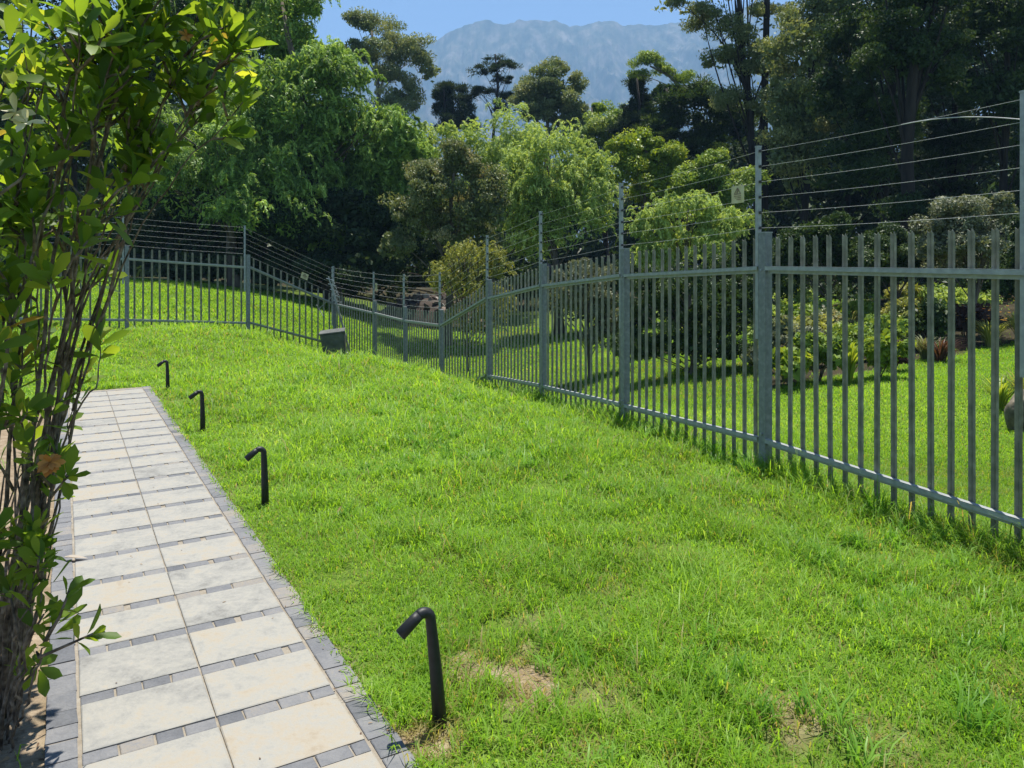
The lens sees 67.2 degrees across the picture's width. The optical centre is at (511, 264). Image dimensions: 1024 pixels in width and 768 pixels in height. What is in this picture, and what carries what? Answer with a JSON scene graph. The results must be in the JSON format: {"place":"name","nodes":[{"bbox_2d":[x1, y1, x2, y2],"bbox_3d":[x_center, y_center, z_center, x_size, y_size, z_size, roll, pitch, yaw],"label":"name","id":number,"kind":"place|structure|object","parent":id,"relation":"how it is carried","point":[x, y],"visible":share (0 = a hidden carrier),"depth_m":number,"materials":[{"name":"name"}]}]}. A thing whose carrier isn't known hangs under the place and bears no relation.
{"place":"outdoors","nodes":[
{"label":"outdoors","id":0,"kind":"place"},
{"bbox_2d":[45,386,419,767],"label":"path","id":1,"kind":"structure","parent":0,"point":[199,670],"depth_m":3.48,"materials":[{"name":"beige stone"}]},
{"bbox_2d":[65,555,85,557],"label":"fallen leaf","id":2,"kind":"object","parent":1,"relation":"on","point":[74,556],"visible":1,"depth_m":4.41,"materials":[{"name":"beige plant"}]},
{"bbox_2d":[1,0,801,59],"label":"sky","id":3,"kind":"structure","parent":0,"point":[438,18],"materials":[{"name":"blue"}]},
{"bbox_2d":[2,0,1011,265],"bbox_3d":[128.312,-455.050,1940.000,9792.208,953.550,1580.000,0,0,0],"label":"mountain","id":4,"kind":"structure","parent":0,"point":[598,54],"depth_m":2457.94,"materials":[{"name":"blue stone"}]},
{"bbox_2d":[0,266,1023,767],"bbox_3d":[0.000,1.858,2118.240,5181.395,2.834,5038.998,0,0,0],"label":"ground","id":5,"kind":"structure","parent":0,"point":[32,736],"depth_m":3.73,"materials":[{"name":"green plant"}]},
{"bbox_2d":[0,356,121,752],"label":"leafy shrub","id":6,"kind":"object","parent":5,"relation":"on","point":[37,541],"visible":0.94,"depth_m":2.66,"materials":[{"name":"green plant"}]},
{"bbox_2d":[0,0,208,275],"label":"broadleaf tree","id":7,"kind":"object","parent":5,"relation":"on","point":[82,159],"visible":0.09,"depth_m":32.90,"materials":[{"name":"green plant"}]},
{"bbox_2d":[0,0,278,750],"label":"leafy shrub","id":8,"kind":"object","parent":5,"relation":"on","point":[26,201],"visible":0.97,"depth_m":2.76,"materials":[{"name":"green plant"}]},
{"bbox_2d":[157,360,169,390],"bbox_3d":[-4.693,1.518,10.363,0.171,0.485,0.055,0,0,-27],"label":"path light","id":9,"kind":"object","parent":5,"relation":"on","point":[167,371],"visible":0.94,"depth_m":10.37,"materials":[{"name":"black metal"}]},
{"bbox_2d":[0,216,333,347],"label":"palisade fence","id":10,"kind":"object","parent":5,"relation":"on","point":[247,267],"visible":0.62,"depth_m":18.95,"materials":[{"name":"metal"}]},
{"bbox_2d":[300,272,308,279],"bbox_3d":[-5.564,0.297,20.656,0.014,0.236,0.280,0,0,35],"label":"warning sign","id":11,"kind":"object","parent":10,"relation":"attached to","point":[304,275],"visible":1,"depth_m":20.65,"materials":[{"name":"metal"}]},
{"bbox_2d":[0,408,371,761],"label":"leaf litter","id":12,"kind":"object","parent":5,"relation":"on","point":[6,758],"visible":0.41,"depth_m":2.80,"materials":[{"name":"brown plant"}]},
{"bbox_2d":[188,390,205,430],"bbox_3d":[-3.215,1.518,7.860,0.170,0.484,0.055,0,0,-27],"label":"path light","id":13,"kind":"object","parent":5,"relation":"on","point":[202,409],"visible":0.91,"depth_m":7.87,"materials":[{"name":"black metal"}]},
{"bbox_2d":[2,276,395,353],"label":"lawn grass","id":14,"kind":"structure","parent":5,"relation":"on","point":[139,282],"depth_m":22.93,"materials":[{"name":"green plant"}]},
{"bbox_2d":[97,79,333,287],"bbox_3d":[-10.929,-2.892,27.722,8.130,8.074,5.609,0,0,38],"label":"willow tree","id":15,"kind":"object","parent":5,"relation":"on","point":[213,163],"visible":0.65,"depth_m":27.04,"materials":[{"name":"green plant"}]},
{"bbox_2d":[1,181,431,288],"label":"hedge","id":16,"kind":"object","parent":5,"relation":"on","point":[362,239],"visible":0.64,"depth_m":28.27,"materials":[{"name":"green plant"}]},
{"bbox_2d":[131,0,346,283],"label":"willow tree","id":17,"kind":"object","parent":5,"relation":"on","point":[273,51],"visible":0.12,"depth_m":32.83,"materials":[{"name":"green plant"}]},
{"bbox_2d":[244,446,268,506],"bbox_3d":[-1.790,1.518,5.405,0.171,0.485,0.055,0,0,-27],"label":"path light","id":18,"kind":"object","parent":5,"relation":"on","point":[249,456],"visible":0.95,"depth_m":5.41,"materials":[{"name":"black metal"}]},
{"bbox_2d":[215,0,437,304],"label":"willow tree","id":19,"kind":"object","parent":5,"relation":"on","point":[331,125],"visible":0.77,"depth_m":28.92,"materials":[{"name":"green plant"}]},
{"bbox_2d":[319,327,346,355],"bbox_3d":[-4.615,2.149,19.947,0.728,1.030,0.568,0,0,-9],"label":"storage box","id":20,"kind":"object","parent":5,"relation":"on","point":[331,339],"visible":0.53,"depth_m":19.73,"materials":[{"name":"grey plastic"}]},
{"bbox_2d":[316,277,350,351],"bbox_3d":[-4.926,1.471,21.358,1.022,2.311,0.072,0,0,2],"label":"fence pole","id":21,"kind":"object","parent":5,"relation":"on","point":[334,295],"visible":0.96,"depth_m":21.33,"materials":[{"name":"metal"}]},
{"bbox_2d":[338,6,441,115],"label":"gum tree","id":22,"kind":"object","parent":5,"relation":"on","point":[395,48],"visible":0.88,"depth_m":61.13,"materials":[{"name":"green plant"}]},
{"bbox_2d":[296,233,538,306],"bbox_3d":[-3.951,0.247,34.187,11.447,3.699,4.283,0,0,0],"label":"shrub","id":23,"kind":"object","parent":5,"relation":"on","point":[413,277],"visible":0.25,"depth_m":33.70,"materials":[{"name":"green plant"}]},
{"bbox_2d":[396,607,447,731],"bbox_3d":[-0.326,1.507,2.805,0.197,0.511,0.062,0,0,-21],"label":"path light","id":24,"kind":"object","parent":5,"relation":"on","point":[406,628],"visible":0.95,"depth_m":2.81,"materials":[{"name":"black metal"}]},
{"bbox_2d":[379,292,485,326],"bbox_3d":[-3.100,1.702,29.500,4.400,1.371,3.000,0,0,0],"label":"rubble heap","id":25,"kind":"object","parent":5,"relation":"on","point":[427,302],"visible":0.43,"depth_m":28.61,"materials":[{"name":"stone"}]},
{"bbox_2d":[376,137,511,345],"bbox_3d":[-2.310,-0.649,25.810,4.471,7.212,3.224,0,0,-12],"label":"broadleaf tree","id":26,"kind":"object","parent":5,"relation":"on","point":[479,207],"visible":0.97,"depth_m":25.11,"materials":[{"name":"green plant"}]},
{"bbox_2d":[429,80,482,206],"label":"pine tree","id":27,"kind":"object","parent":5,"relation":"on","point":[443,94],"visible":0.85,"depth_m":65.50,"materials":[{"name":"green plant"}]},
{"bbox_2d":[423,237,519,374],"bbox_3d":[-1.049,1.407,19.477,2.516,4.249,1.675,0,0,24],"label":"shrub","id":28,"kind":"object","parent":5,"relation":"on","point":[464,249],"visible":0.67,"depth_m":19.27,"materials":[{"name":"green plant"}]},
{"bbox_2d":[415,97,547,314],"bbox_3d":[-1.673,-2.171,32.474,6.665,9.123,3.780,0,0,20],"label":"willow tree","id":29,"kind":"object","parent":5,"relation":"on","point":[489,152],"visible":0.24,"depth_m":31.70,"materials":[{"name":"green plant"}]},
{"bbox_2d":[466,54,522,137],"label":"pine tree","id":30,"kind":"object","parent":5,"relation":"on","point":[493,67],"visible":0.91,"depth_m":65.65,"materials":[{"name":"green plant"}]},
{"bbox_2d":[0,54,1019,288],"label":"woodland","id":31,"kind":"object","parent":5,"relation":"on","point":[596,245],"visible":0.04,"depth_m":52.04,"materials":[{"name":"green plant"}]},
{"bbox_2d":[506,55,589,275],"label":"gum tree","id":32,"kind":"object","parent":5,"relation":"on","point":[541,97],"visible":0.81,"depth_m":59.09,"materials":[{"name":"green plant"}]},
{"bbox_2d":[85,280,1023,530],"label":"lawn grass","id":33,"kind":"structure","parent":5,"relation":"on","point":[984,488],"depth_m":11.47,"materials":[{"name":"green plant"}]},
{"bbox_2d":[494,118,623,334],"bbox_3d":[1.655,-1.258,27.010,4.631,8.013,3.633,0,0,0],"label":"willow tree","id":34,"kind":"object","parent":5,"relation":"on","point":[586,177],"visible":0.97,"depth_m":26.46,"materials":[{"name":"green plant"}]},
{"bbox_2d":[530,257,637,378],"bbox_3d":[1.814,1.422,18.608,1.735,3.246,2.627,0,0,-42],"label":"shrub","id":35,"kind":"object","parent":5,"relation":"on","point":[599,306],"visible":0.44,"depth_m":18.36,"materials":[{"name":"green plant"}]},
{"bbox_2d":[567,99,635,265],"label":"broadleaf tree","id":36,"kind":"object","parent":5,"relation":"on","point":[595,125],"visible":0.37,"depth_m":51.28,"materials":[{"name":"green plant"}]},
{"bbox_2d":[537,255,692,327],"bbox_3d":[4.198,1.000,26.153,6.912,2.888,3.744,0,0,0],"label":"shrub","id":37,"kind":"object","parent":5,"relation":"on","point":[617,288],"visible":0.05,"depth_m":25.63,"materials":[{"name":"green plant"}]},
{"bbox_2d":[604,70,658,245],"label":"conifer tree","id":38,"kind":"object","parent":5,"relation":"on","point":[632,112],"visible":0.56,"depth_m":49.71,"materials":[{"name":"green plant"}]},
{"bbox_2d":[265,355,1023,767],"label":"coarse grass","id":39,"kind":"structure","parent":5,"relation":"on","point":[745,461],"depth_m":3.78,"materials":[{"name":"green plant"}]},
{"bbox_2d":[603,126,688,304],"bbox_3d":[5.927,-2.051,33.932,3.546,8.245,3.138,0,0,-31],"label":"broadleaf tree","id":40,"kind":"object","parent":5,"relation":"on","point":[644,164],"visible":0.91,"depth_m":33.55,"materials":[{"name":"green plant"}]},
{"bbox_2d":[626,49,724,218],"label":"umbrella pine","id":41,"kind":"object","parent":5,"relation":"on","point":[655,59],"visible":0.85,"depth_m":47.73,"materials":[{"name":"green plant"}]},
{"bbox_2d":[332,90,1023,548],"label":"palisade fence","id":42,"kind":"object","parent":5,"relation":"on","point":[384,330],"visible":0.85,"depth_m":6.47,"materials":[{"name":"metal"}]},
{"bbox_2d":[731,184,743,203],"bbox_3d":[2.004,-0.635,6.832,0.014,0.172,0.170,0,0,-22],"label":"warning sign","id":43,"kind":"object","parent":42,"relation":"attached to","point":[737,194],"visible":1,"depth_m":6.83,"materials":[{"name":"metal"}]},
{"bbox_2d":[604,249,752,373],"bbox_3d":[3.499,1.084,15.663,3.234,2.870,2.064,0,0,27],"label":"shrub","id":44,"kind":"object","parent":5,"relation":"on","point":[718,314],"visible":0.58,"depth_m":15.29,"materials":[{"name":"green plant"}]},
{"bbox_2d":[623,189,754,327],"bbox_3d":[4.611,0.185,19.977,2.981,4.327,2.864,0,0,-42],"label":"willow tree","id":45,"kind":"object","parent":5,"relation":"on","point":[711,228],"visible":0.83,"depth_m":19.66,"materials":[{"name":"green plant"}]},
{"bbox_2d":[628,72,758,269],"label":"conifer tree","id":46,"kind":"object","parent":5,"relation":"on","point":[667,122],"visible":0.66,"depth_m":45.14,"materials":[{"name":"green plant"}]},
{"bbox_2d":[392,545,1023,767],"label":"dry straw","id":47,"kind":"object","parent":5,"relation":"on","point":[428,729],"visible":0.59,"depth_m":2.93,"materials":[{"name":"plant"}]},
{"bbox_2d":[667,147,772,236],"bbox_3d":[8.090,-1.321,29.953,4.060,6.604,2.466,0,0,0],"label":"broadleaf tree","id":48,"kind":"object","parent":5,"relation":"on","point":[711,172],"visible":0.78,"depth_m":29.51,"materials":[{"name":"green plant"}]},
{"bbox_2d":[651,0,801,254],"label":"gum tree","id":49,"kind":"object","parent":5,"relation":"on","point":[743,34],"visible":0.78,"depth_m":39.72,"materials":[{"name":"green plant"}]},
{"bbox_2d":[692,208,780,315],"bbox_3d":[6.753,0.137,22.907,3.172,3.630,2.550,0,0,26],"label":"shrub","id":50,"kind":"object","parent":5,"relation":"on","point":[748,237],"visible":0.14,"depth_m":22.61,"materials":[{"name":"green plant"}]},
{"bbox_2d":[740,346,752,367],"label":"bush","id":51,"kind":"object","parent":5,"relation":"on","point":[750,357],"visible":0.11,"depth_m":14.39,"materials":[{"name":"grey plant"}]},
{"bbox_2d":[747,319,773,341],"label":"bush","id":52,"kind":"object","parent":5,"relation":"on","point":[750,332],"visible":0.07,"depth_m":16.52,"materials":[{"name":"green plant"}]},
{"bbox_2d":[772,315,787,348],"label":"bush","id":53,"kind":"object","parent":5,"relation":"on","point":[783,321],"visible":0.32,"depth_m":15.94,"materials":[{"name":"green plant"}]},
{"bbox_2d":[772,346,812,384],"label":"broad leaf plant","id":54,"kind":"object","parent":5,"relation":"on","point":[796,362],"visible":0.52,"depth_m":12.34,"materials":[{"name":"green plant"}]},
{"bbox_2d":[774,298,819,319],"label":"bush","id":55,"kind":"object","parent":5,"relation":"on","point":[796,309],"visible":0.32,"depth_m":18.79,"materials":[{"name":"green plant"}]},
{"bbox_2d":[772,282,832,315],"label":"bush","id":56,"kind":"object","parent":5,"relation":"on","point":[808,296],"visible":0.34,"depth_m":20.02,"materials":[{"name":"green plant"}]},
{"bbox_2d":[780,323,825,347],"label":"bush","id":57,"kind":"object","parent":5,"relation":"on","point":[784,339],"visible":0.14,"depth_m":14.71,"materials":[{"name":"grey plant"}]},
{"bbox_2d":[752,0,864,281],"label":"woodland tree","id":58,"kind":"object","parent":5,"relation":"on","point":[793,120],"visible":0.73,"depth_m":35.49,"materials":[{"name":"green plant"}]},
{"bbox_2d":[793,311,838,334],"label":"bush","id":59,"kind":"object","parent":5,"relation":"on","point":[822,324],"visible":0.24,"depth_m":16.49,"materials":[{"name":"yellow plant"}]},
{"bbox_2d":[793,331,850,381],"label":"broad leaf plant","id":60,"kind":"object","parent":5,"relation":"on","point":[836,349],"visible":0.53,"depth_m":12.60,"materials":[{"name":"green plant"}]},
{"bbox_2d":[772,210,873,300],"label":"shrub","id":61,"kind":"object","parent":5,"relation":"on","point":[837,228],"visible":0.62,"depth_m":19.71,"materials":[{"name":"green plant"}]},
{"bbox_2d":[729,4,928,233],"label":"woodland tree","id":62,"kind":"object","parent":5,"relation":"on","point":[855,200],"visible":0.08,"depth_m":41.69,"materials":[{"name":"green plant"}]},
{"bbox_2d":[806,306,853,324],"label":"bush","id":63,"kind":"object","parent":5,"relation":"on","point":[836,315],"visible":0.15,"depth_m":17.24,"materials":[{"name":"green plant"}]},
{"bbox_2d":[821,303,857,321],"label":"bush","id":64,"kind":"object","parent":5,"relation":"on","point":[839,307],"visible":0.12,"depth_m":18.98,"materials":[{"name":"green plant"}]},
{"bbox_2d":[824,322,873,345],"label":"bush","id":65,"kind":"object","parent":5,"relation":"on","point":[852,332],"visible":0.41,"depth_m":15.27,"materials":[{"name":"green plant"}]},
{"bbox_2d":[848,309,857,322],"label":"grassy plant","id":66,"kind":"object","parent":5,"relation":"on","point":[856,319],"visible":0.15,"depth_m":18.63,"materials":[{"name":"green plant"}]},
{"bbox_2d":[841,341,871,382],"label":"sword leaf plant","id":67,"kind":"object","parent":5,"relation":"on","point":[852,355],"visible":0.43,"depth_m":12.58,"materials":[{"name":"green plant"}]},
{"bbox_2d":[840,298,882,320],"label":"bush","id":68,"kind":"object","parent":5,"relation":"on","point":[868,306],"visible":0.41,"depth_m":18.78,"materials":[{"name":"green plant"}]},
{"bbox_2d":[798,0,930,292],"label":"woodland tree","id":69,"kind":"object","parent":5,"relation":"on","point":[830,88],"visible":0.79,"depth_m":30.52,"materials":[{"name":"green plant"}]},
{"bbox_2d":[852,311,915,338],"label":"bush","id":70,"kind":"object","parent":5,"relation":"on","point":[902,327],"visible":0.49,"depth_m":15.79,"materials":[{"name":"green plant"}]},
{"bbox_2d":[856,328,917,377],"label":"broad leaf plant","id":71,"kind":"object","parent":5,"relation":"on","point":[902,348],"visible":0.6,"depth_m":12.72,"materials":[{"name":"green plant"}]},
{"bbox_2d":[836,220,944,299],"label":"shrub","id":72,"kind":"object","parent":5,"relation":"on","point":[883,231],"visible":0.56,"depth_m":18.82,"materials":[{"name":"green plant"}]},
{"bbox_2d":[772,251,1014,304],"bbox_3d":[11.731,0.449,24.187,8.776,2.458,3.804,0,0,0],"label":"shrub","id":73,"kind":"object","parent":5,"relation":"on","point":[868,289],"visible":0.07,"depth_m":23.28,"materials":[{"name":"green plant"}]},
{"bbox_2d":[880,295,921,340],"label":"bush","id":74,"kind":"object","parent":5,"relation":"on","point":[902,307],"visible":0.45,"depth_m":16.67,"materials":[{"name":"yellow plant"}]},
{"bbox_2d":[897,339,907,365],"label":"broad leaf plant","id":75,"kind":"object","parent":5,"relation":"on","point":[902,360],"visible":0.08,"depth_m":13.49,"materials":[{"name":"green plant"}]},
{"bbox_2d":[883,282,925,303],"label":"bush","id":76,"kind":"object","parent":5,"relation":"on","point":[903,292],"visible":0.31,"depth_m":20.33,"materials":[{"name":"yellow plant"}]},
{"bbox_2d":[846,0,976,284],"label":"woodland tree","id":77,"kind":"object","parent":5,"relation":"on","point":[909,49],"visible":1,"depth_m":26.64,"materials":[{"name":"green plant"}]},
{"bbox_2d":[905,334,945,359],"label":"grassy plant","id":78,"kind":"object","parent":5,"relation":"on","point":[922,352],"visible":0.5,"depth_m":14.94,"materials":[{"name":"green plant"}]},
{"bbox_2d":[906,297,947,339],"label":"bush","id":79,"kind":"object","parent":5,"relation":"on","point":[940,320],"visible":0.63,"depth_m":16.21,"materials":[{"name":"green plant"}]},
{"bbox_2d":[853,1,1021,197],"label":"woodland tree","id":80,"kind":"object","parent":5,"relation":"on","point":[976,167],"visible":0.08,"depth_m":43.86,"materials":[{"name":"green plant"}]},
{"bbox_2d":[919,338,966,361],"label":"grassy plant","id":81,"kind":"object","parent":5,"relation":"on","point":[941,353],"visible":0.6,"depth_m":14.50,"materials":[{"name":"red plant"}]},
{"bbox_2d":[917,282,982,307],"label":"bush","id":82,"kind":"object","parent":5,"relation":"on","point":[923,294],"visible":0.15,"depth_m":20.30,"materials":[{"name":"green plant"}]},
{"bbox_2d":[890,0,1014,283],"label":"woodland tree","id":83,"kind":"object","parent":5,"relation":"on","point":[963,144],"visible":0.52,"depth_m":33.46,"materials":[{"name":"green plant"}]},
{"bbox_2d":[907,190,1018,337],"bbox_3d":[10.357,0.177,17.650,2.057,3.737,2.385,0,0,41],"label":"shrub","id":84,"kind":"object","parent":5,"relation":"on","point":[952,209],"visible":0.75,"depth_m":17.23,"materials":[{"name":"green plant"}]},
{"bbox_2d":[934,287,1003,309],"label":"bush","id":85,"kind":"object","parent":5,"relation":"on","point":[960,297],"visible":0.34,"depth_m":18.77,"materials":[{"name":"green plant"}]},
{"bbox_2d":[955,301,1003,343],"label":"bush","id":86,"kind":"object","parent":5,"relation":"on","point":[981,310],"visible":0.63,"depth_m":16.98,"materials":[{"name":"red plant"}]},
{"bbox_2d":[940,0,1023,244],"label":"woodland tree","id":87,"kind":"object","parent":5,"relation":"on","point":[999,24],"visible":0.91,"depth_m":28.65,"materials":[{"name":"green plant"}]},
{"bbox_2d":[957,303,1011,347],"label":"grassy plant","id":88,"kind":"object","parent":5,"relation":"on","point":[985,329],"visible":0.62,"depth_m":16.36,"materials":[{"name":"plant"}]},
{"bbox_2d":[966,213,1019,301],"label":"shrub","id":89,"kind":"object","parent":5,"relation":"on","point":[1008,262],"visible":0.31,"depth_m":18.90,"materials":[{"name":"green plant"}]},
{"bbox_2d":[975,374,1023,408],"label":"spiky plant","id":90,"kind":"object","parent":5,"relation":"on","point":[1003,398],"visible":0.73,"depth_m":10.13,"materials":[{"name":"green plant"}]},
{"bbox_2d":[990,42,1023,177],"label":"woodland tree","id":91,"kind":"object","parent":5,"relation":"on","point":[1014,153],"visible":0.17,"depth_m":30.37,"materials":[{"name":"green plant"}]},
{"bbox_2d":[999,298,1014,334],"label":"grassy plant","id":92,"kind":"object","parent":5,"relation":"on","point":[1012,321],"visible":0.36,"depth_m":16.80,"materials":[{"name":"plant"}]},
{"bbox_2d":[999,369,1023,392],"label":"spiky plant","id":93,"kind":"object","parent":5,"relation":"on","point":[1012,382],"visible":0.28,"depth_m":10.30,"materials":[{"name":"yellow plant"}]},
{"bbox_2d":[1004,389,1023,430],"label":"garden rock","id":94,"kind":"object","parent":5,"relation":"on","point":[1009,413],"visible":0.5,"depth_m":9.28,"materials":[{"name":"grey stone"}]}
]}

